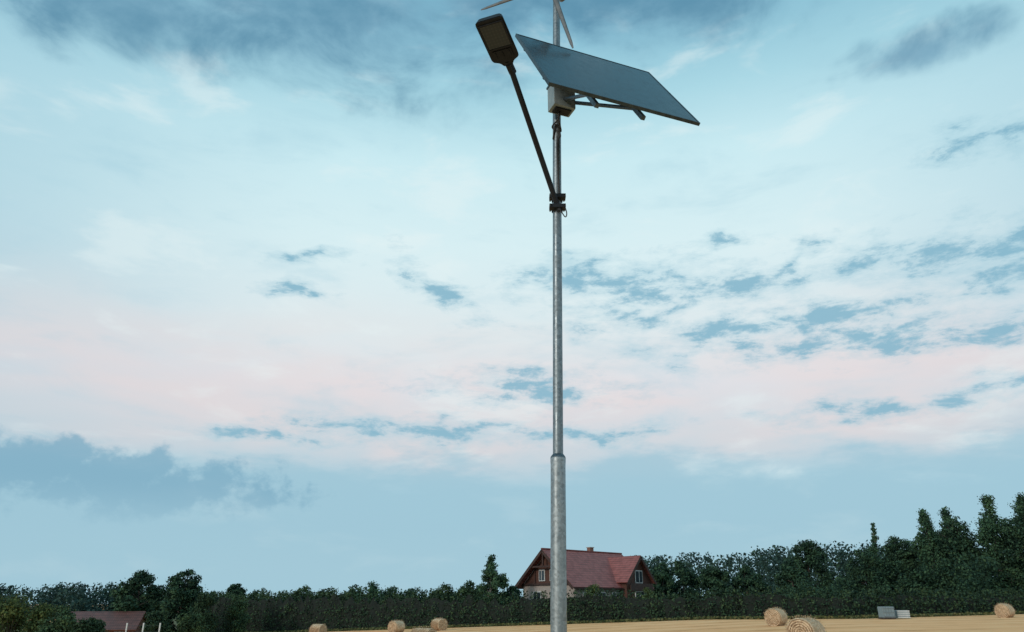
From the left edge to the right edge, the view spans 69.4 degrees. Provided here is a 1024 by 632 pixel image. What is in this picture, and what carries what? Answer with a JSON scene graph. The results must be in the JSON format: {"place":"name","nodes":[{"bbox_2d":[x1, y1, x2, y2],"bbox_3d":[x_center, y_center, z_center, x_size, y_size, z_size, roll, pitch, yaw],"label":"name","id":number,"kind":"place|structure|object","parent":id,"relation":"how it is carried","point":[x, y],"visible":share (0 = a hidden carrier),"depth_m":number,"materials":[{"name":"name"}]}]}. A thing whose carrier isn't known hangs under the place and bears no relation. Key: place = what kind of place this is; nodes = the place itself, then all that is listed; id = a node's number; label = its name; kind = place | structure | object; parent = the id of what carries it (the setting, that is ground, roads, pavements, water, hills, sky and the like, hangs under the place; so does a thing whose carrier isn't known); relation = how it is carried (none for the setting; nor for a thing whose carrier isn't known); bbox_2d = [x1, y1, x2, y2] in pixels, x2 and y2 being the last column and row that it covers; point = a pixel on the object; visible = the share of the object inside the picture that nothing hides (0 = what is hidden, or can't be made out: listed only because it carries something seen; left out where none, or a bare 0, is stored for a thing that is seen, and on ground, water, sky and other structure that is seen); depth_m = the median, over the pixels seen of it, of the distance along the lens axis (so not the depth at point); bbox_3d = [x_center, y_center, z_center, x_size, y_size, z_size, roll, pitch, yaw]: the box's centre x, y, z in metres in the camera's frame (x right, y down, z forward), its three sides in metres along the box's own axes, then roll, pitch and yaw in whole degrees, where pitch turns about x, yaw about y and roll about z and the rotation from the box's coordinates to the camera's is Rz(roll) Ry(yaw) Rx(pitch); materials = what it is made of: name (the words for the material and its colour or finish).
{"place":"outdoors","nodes":[
{"label":"outdoors","id":0,"kind":"place"},
{"bbox_2d":[0,0,1023,603],"label":"sky","id":1,"kind":"structure","parent":0,"point":[276,276],"materials":[{"name":"blue"}]},
{"bbox_2d":[17,604,1023,631],"bbox_3d":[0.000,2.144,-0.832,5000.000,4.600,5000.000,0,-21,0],"label":"stubble field ground","id":2,"kind":"structure","parent":0,"point":[984,623],"depth_m":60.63,"materials":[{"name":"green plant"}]},
{"bbox_2d":[0,591,19,631],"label":"shrub","id":3,"kind":"object","parent":2,"relation":"on","point":[4,599],"visible":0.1,"depth_m":68.37,"materials":[{"name":"green plant"}]},
{"bbox_2d":[0,591,37,631],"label":"shrub","id":4,"kind":"object","parent":2,"relation":"on","point":[13,617],"visible":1,"depth_m":64.48,"materials":[{"name":"green plant"}]},
{"bbox_2d":[20,600,56,631],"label":"shrub","id":5,"kind":"object","parent":2,"relation":"on","point":[43,610],"visible":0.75,"depth_m":79.24,"materials":[{"name":"green plant"}]},
{"bbox_2d":[32,613,78,631],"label":"shrub","id":6,"kind":"object","parent":2,"relation":"on","point":[65,623],"visible":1,"depth_m":64.62,"materials":[{"name":"green plant"}]},
{"bbox_2d":[50,604,79,630],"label":"shrub","id":7,"kind":"object","parent":2,"relation":"on","point":[60,610],"visible":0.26,"depth_m":77.86,"materials":[{"name":"green plant"}]},
{"bbox_2d":[73,615,108,631],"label":"shrub","id":8,"kind":"object","parent":2,"relation":"on","point":[92,624],"visible":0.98,"depth_m":75.27,"materials":[{"name":"green plant"}]},
{"bbox_2d":[72,611,146,631],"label":"cottage","id":9,"kind":"structure","parent":2,"relation":"on","point":[116,621],"depth_m":92.38,"materials":[{"name":"ceramic"}]},
{"bbox_2d":[109,569,169,625],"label":"oak tree","id":10,"kind":"object","parent":2,"relation":"on","point":[126,598],"visible":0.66,"depth_m":97.48,"materials":[{"name":"green plant"}]},
{"bbox_2d":[125,623,160,631],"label":"garden fence","id":11,"kind":"object","parent":2,"relation":"on","point":[142,627],"visible":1,"depth_m":84.76,"materials":[{"name":"white paint"}]},
{"bbox_2d":[139,607,172,631],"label":"shrub","id":12,"kind":"object","parent":2,"relation":"on","point":[154,619],"visible":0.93,"depth_m":88.25,"materials":[{"name":"green plant"}]},
{"bbox_2d":[158,569,205,631],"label":"oak tree","id":13,"kind":"object","parent":2,"relation":"on","point":[182,592],"visible":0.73,"depth_m":93.29,"materials":[{"name":"green plant"}]},
{"bbox_2d":[176,612,209,631],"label":"shrub","id":14,"kind":"object","parent":2,"relation":"on","point":[191,622],"visible":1,"depth_m":86.13,"materials":[{"name":"green plant"}]},
{"bbox_2d":[192,591,222,631],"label":"shrub","id":15,"kind":"object","parent":2,"relation":"on","point":[204,601],"visible":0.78,"depth_m":91.51,"materials":[{"name":"green plant"}]},
{"bbox_2d":[224,583,247,596],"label":"oak tree","id":16,"kind":"object","parent":2,"relation":"on","point":[236,589],"visible":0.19,"depth_m":141.69,"materials":[{"name":"green plant"}]},
{"bbox_2d":[221,595,251,631],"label":"shrub","id":17,"kind":"object","parent":2,"relation":"on","point":[237,618],"visible":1,"depth_m":95.05,"materials":[{"name":"green plant"}]},
{"bbox_2d":[243,587,266,601],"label":"young tree","id":18,"kind":"object","parent":2,"relation":"on","point":[257,591],"visible":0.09,"depth_m":109.84,"materials":[{"name":"green plant"}]},
{"bbox_2d":[278,585,314,617],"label":"young tree","id":19,"kind":"object","parent":2,"relation":"on","point":[304,589],"visible":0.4,"depth_m":104.33,"materials":[{"name":"green plant"}]},
{"bbox_2d":[309,623,326,631],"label":"hay bale","id":20,"kind":"object","parent":2,"relation":"on","point":[319,627],"visible":1,"depth_m":79.80,"materials":[{"name":"plant"}]},
{"bbox_2d":[137,587,509,620],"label":"shrub belt","id":21,"kind":"object","parent":2,"relation":"on","point":[284,595],"visible":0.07,"depth_m":104.78,"materials":[{"name":"green plant"}]},
{"bbox_2d":[314,586,335,599],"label":"young tree","id":22,"kind":"object","parent":2,"relation":"on","point":[328,590],"visible":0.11,"depth_m":105.39,"materials":[{"name":"green plant"}]},
{"bbox_2d":[343,584,361,600],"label":"young tree","id":23,"kind":"object","parent":2,"relation":"on","point":[352,587],"visible":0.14,"depth_m":107.32,"materials":[{"name":"green plant"}]},
{"bbox_2d":[355,580,383,601],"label":"young tree","id":24,"kind":"object","parent":2,"relation":"on","point":[373,588],"visible":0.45,"depth_m":102.58,"materials":[{"name":"green plant"}]},
{"bbox_2d":[376,585,404,604],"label":"young tree","id":25,"kind":"object","parent":2,"relation":"on","point":[391,588],"visible":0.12,"depth_m":104.22,"materials":[{"name":"green plant"}]},
{"bbox_2d":[387,619,406,631],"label":"hay bale","id":26,"kind":"object","parent":2,"relation":"on","point":[396,626],"visible":1,"depth_m":78.87,"materials":[{"name":"plant"}]},
{"bbox_2d":[401,588,424,601],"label":"young tree","id":27,"kind":"object","parent":2,"relation":"on","point":[410,590],"visible":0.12,"depth_m":100.52,"materials":[{"name":"green plant"}]},
{"bbox_2d":[408,625,436,631],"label":"hay bale","id":28,"kind":"object","parent":2,"relation":"on","point":[420,629],"visible":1,"depth_m":46.73,"materials":[{"name":"plant"}]},
{"bbox_2d":[431,617,447,630],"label":"hay bale","id":29,"kind":"object","parent":2,"relation":"on","point":[438,624],"visible":0.88,"depth_m":79.85,"materials":[{"name":"plant"}]},
{"bbox_2d":[423,582,456,601],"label":"young tree","id":30,"kind":"object","parent":2,"relation":"on","point":[446,588],"visible":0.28,"depth_m":97.11,"materials":[{"name":"green plant"}]},
{"bbox_2d":[450,579,477,602],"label":"young tree","id":31,"kind":"object","parent":2,"relation":"on","point":[464,588],"visible":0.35,"depth_m":95.06,"materials":[{"name":"green plant"}]},
{"bbox_2d":[475,554,509,604],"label":"birch tree","id":32,"kind":"object","parent":2,"relation":"on","point":[493,578],"visible":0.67,"depth_m":91.72,"materials":[{"name":"green plant"}]},
{"bbox_2d":[498,584,521,601],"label":"young tree","id":33,"kind":"object","parent":2,"relation":"on","point":[511,589],"visible":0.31,"depth_m":93.33,"materials":[{"name":"green plant"}]},
{"bbox_2d":[0,539,1022,618],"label":"distant forest","id":34,"kind":"object","parent":2,"relation":"on","point":[79,598],"visible":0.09,"depth_m":239.88,"materials":[{"name":"green plant"}]},
{"bbox_2d":[523,559,619,599],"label":"walls","id":35,"kind":"structure","parent":2,"relation":"on","point":[535,588],"depth_m":95.74,"materials":[{"name":"paint"}]},
{"bbox_2d":[517,553,541,588],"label":"roof back","id":36,"kind":"structure","parent":35,"relation":"on","point":[529,572],"depth_m":97.74,"materials":[{"name":"red tile"}]},
{"bbox_2d":[515,550,541,586],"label":"barge board","id":37,"kind":"object","parent":36,"relation":"attached to","point":[528,569],"visible":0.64,"depth_m":96.97,"materials":[{"name":"wood"}]},
{"bbox_2d":[525,556,550,583],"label":"gable cladding","id":38,"kind":"structure","parent":36,"relation":"on","point":[530,580],"depth_m":96.66,"materials":[{"name":"brown wood"}]},
{"bbox_2d":[534,568,535,582],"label":"gable post","id":39,"kind":"object","parent":38,"relation":"attached to","point":[534,575],"visible":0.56,"depth_m":97.17,"materials":[{"name":"brown wood"}]},
{"bbox_2d":[539,570,543,579],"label":"window glass","id":40,"kind":"object","parent":38,"relation":"in","point":[542,575],"visible":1,"depth_m":96.24,"materials":[{"name":"glass"}]},
{"bbox_2d":[531,565,550,567],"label":"gable collar beam","id":41,"kind":"structure","parent":36,"relation":"on","point":[540,566],"depth_m":95.82,"materials":[{"name":"brown wood"}]},
{"bbox_2d":[541,548,621,553],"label":"ridge cap","id":42,"kind":"object","parent":36,"relation":"on","point":[586,551],"visible":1,"depth_m":101.63,"materials":[{"name":"red tile"}]},
{"bbox_2d":[521,582,575,585],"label":"gable beam","id":43,"kind":"structure","parent":35,"relation":"on","point":[537,584],"depth_m":96.51,"materials":[{"name":"brown wood"}]},
{"bbox_2d":[542,549,653,588],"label":"roof front","id":44,"kind":"structure","parent":35,"relation":"on","point":[585,569],"depth_m":96.78,"materials":[{"name":"red tile"}]},
{"bbox_2d":[540,549,573,589],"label":"barge board","id":45,"kind":"object","parent":44,"relation":"attached to","point":[549,560],"visible":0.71,"depth_m":94.60,"materials":[{"name":"brown wood"}]},
{"bbox_2d":[475,0,699,631],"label":"solar street lamp","id":46,"kind":"object","parent":2,"relation":"on","point":[567,74],"visible":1,"depth_m":8.63,"materials":[{"name":"metal"}]},
{"bbox_2d":[584,584,599,595],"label":"shrub","id":47,"kind":"object","parent":2,"relation":"on","point":[593,587],"visible":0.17,"depth_m":89.29,"materials":[{"name":"green plant"}]},
{"bbox_2d":[208,585,1023,631],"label":"hedge","id":48,"kind":"object","parent":2,"relation":"on","point":[335,612],"visible":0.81,"depth_m":83.78,"materials":[{"name":"green plant"}]},
{"bbox_2d":[619,563,649,597],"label":"cross gable walls","id":49,"kind":"structure","parent":2,"relation":"on","point":[646,580],"depth_m":97.54,"materials":[{"name":"brown wood"}]},
{"bbox_2d":[574,588,654,589],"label":"gutter","id":50,"kind":"object","parent":49,"relation":"attached to","point":[604,588],"visible":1,"depth_m":94.32,"materials":[{"name":"metal"}]},
{"bbox_2d":[608,555,639,582],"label":"cross gable roof","id":51,"kind":"structure","parent":49,"relation":"on","point":[622,567],"depth_m":98.75,"materials":[{"name":"red tile"}]},
{"bbox_2d":[627,557,640,583],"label":"cross barge board","id":52,"kind":"object","parent":51,"relation":"attached to","point":[634,570],"visible":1,"depth_m":97.11,"materials":[{"name":"wood"}]},
{"bbox_2d":[608,555,654,583],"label":"cross gable roof","id":53,"kind":"structure","parent":49,"relation":"on","point":[648,574],"depth_m":99.50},
{"bbox_2d":[640,556,656,584],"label":"cross barge board","id":54,"kind":"object","parent":53,"relation":"attached to","point":[648,570],"visible":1,"depth_m":99.03,"materials":[{"name":"brown wood"}]},
{"bbox_2d":[636,571,642,581],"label":"window glass","id":55,"kind":"object","parent":49,"relation":"in","point":[638,574],"visible":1,"depth_m":98.22,"materials":[{"name":"glass"}]},
{"bbox_2d":[630,583,652,590],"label":"balcony rail","id":56,"kind":"object","parent":49,"relation":"attached to","point":[636,586],"visible":0.88,"depth_m":97.06,"materials":[{"name":"brown wood"}]},
{"bbox_2d":[641,587,654,597],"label":"shrub","id":57,"kind":"object","parent":2,"relation":"on","point":[646,590],"visible":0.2,"depth_m":86.83,"materials":[{"name":"green plant"}]},
{"bbox_2d":[650,562,677,598],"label":"maple tree","id":58,"kind":"object","parent":2,"relation":"on","point":[661,573],"visible":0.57,"depth_m":129.13,"materials":[{"name":"green plant"}]},
{"bbox_2d":[670,559,700,598],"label":"maple tree","id":59,"kind":"object","parent":2,"relation":"on","point":[684,575],"visible":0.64,"depth_m":133.00,"materials":[{"name":"green plant"}]},
{"bbox_2d":[695,564,735,597],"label":"maple tree","id":60,"kind":"object","parent":2,"relation":"on","point":[712,577],"visible":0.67,"depth_m":131.14,"materials":[{"name":"green plant"}]},
{"bbox_2d":[728,565,772,595],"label":"maple tree","id":61,"kind":"object","parent":2,"relation":"on","point":[754,580],"visible":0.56,"depth_m":131.64,"materials":[{"name":"green plant"}]},
{"bbox_2d":[764,607,787,625],"bbox_3d":[20.006,22.811,56.041,1.567,1.504,1.722,-16,-26,35],"label":"hay bale","id":62,"kind":"object","parent":2,"relation":"on","point":[775,616],"visible":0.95,"depth_m":55.55,"materials":[{"name":"plant"}]},
{"bbox_2d":[773,556,810,594],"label":"oak tree","id":63,"kind":"object","parent":2,"relation":"on","point":[792,573],"visible":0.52,"depth_m":131.66,"materials":[{"name":"green plant"}]},
{"bbox_2d":[785,614,826,631],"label":"hay bale","id":64,"kind":"object","parent":2,"relation":"on","point":[804,624],"visible":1,"depth_m":33.91,"materials":[{"name":"plant"}]},
{"bbox_2d":[782,539,838,594],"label":"oak tree","id":65,"kind":"object","parent":2,"relation":"on","point":[816,557],"visible":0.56,"depth_m":141.48,"materials":[{"name":"green plant"}]},
{"bbox_2d":[840,549,892,596],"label":"oak tree","id":66,"kind":"object","parent":2,"relation":"on","point":[865,560],"visible":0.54,"depth_m":113.36,"materials":[{"name":"green plant"}]},
{"bbox_2d":[865,522,883,585],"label":"birch tree","id":67,"kind":"object","parent":2,"relation":"on","point":[873,548],"visible":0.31,"depth_m":119.56,"materials":[{"name":"green plant"}]},
{"bbox_2d":[877,607,896,618],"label":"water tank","id":68,"kind":"object","parent":2,"relation":"on","point":[886,612],"visible":0.96,"depth_m":68.73,"materials":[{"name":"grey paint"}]},
{"bbox_2d":[778,550,1023,599],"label":"undergrowth","id":69,"kind":"object","parent":2,"relation":"on","point":[965,583],"visible":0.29,"depth_m":104.02,"materials":[{"name":"green plant"}]},
{"bbox_2d":[879,535,925,594],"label":"oak tree","id":70,"kind":"object","parent":2,"relation":"on","point":[900,548],"visible":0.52,"depth_m":114.93,"materials":[{"name":"green plant"}]},
{"bbox_2d":[894,610,910,617],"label":"storage crate","id":71,"kind":"object","parent":2,"relation":"on","point":[902,613],"visible":0.84,"depth_m":69.32,"materials":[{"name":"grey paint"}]},
{"bbox_2d":[905,508,953,595],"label":"birch tree","id":72,"kind":"object","parent":2,"relation":"on","point":[922,543],"visible":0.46,"depth_m":110.07,"materials":[{"name":"green plant"}]},
{"bbox_2d":[938,506,973,569],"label":"birch tree","id":73,"kind":"object","parent":2,"relation":"on","point":[944,514],"visible":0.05,"depth_m":113.30,"materials":[{"name":"green plant"}]},
{"bbox_2d":[927,516,992,596],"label":"oak tree","id":74,"kind":"object","parent":2,"relation":"on","point":[958,541],"visible":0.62,"depth_m":107.13,"materials":[{"name":"green plant"}]},
{"bbox_2d":[971,493,1023,591],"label":"birch tree","id":75,"kind":"object","parent":2,"relation":"on","point":[989,523],"visible":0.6,"depth_m":105.32,"materials":[{"name":"green plant"}]},
{"bbox_2d":[993,602,1014,617],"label":"hay bale","id":76,"kind":"object","parent":2,"relation":"on","point":[1002,610],"visible":0.97,"depth_m":69.22,"materials":[{"name":"plant"}]},
{"bbox_2d":[995,497,1023,594],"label":"oak tree","id":77,"kind":"object","parent":2,"relation":"on","point":[1014,532],"visible":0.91,"depth_m":103.31,"materials":[{"name":"green plant"}]},
{"bbox_2d":[1007,492,1023,589],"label":"oak tree","id":78,"kind":"object","parent":2,"relation":"on","point":[1019,497],"visible":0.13,"depth_m":110.13,"materials":[{"name":"green plant"}]}
]}

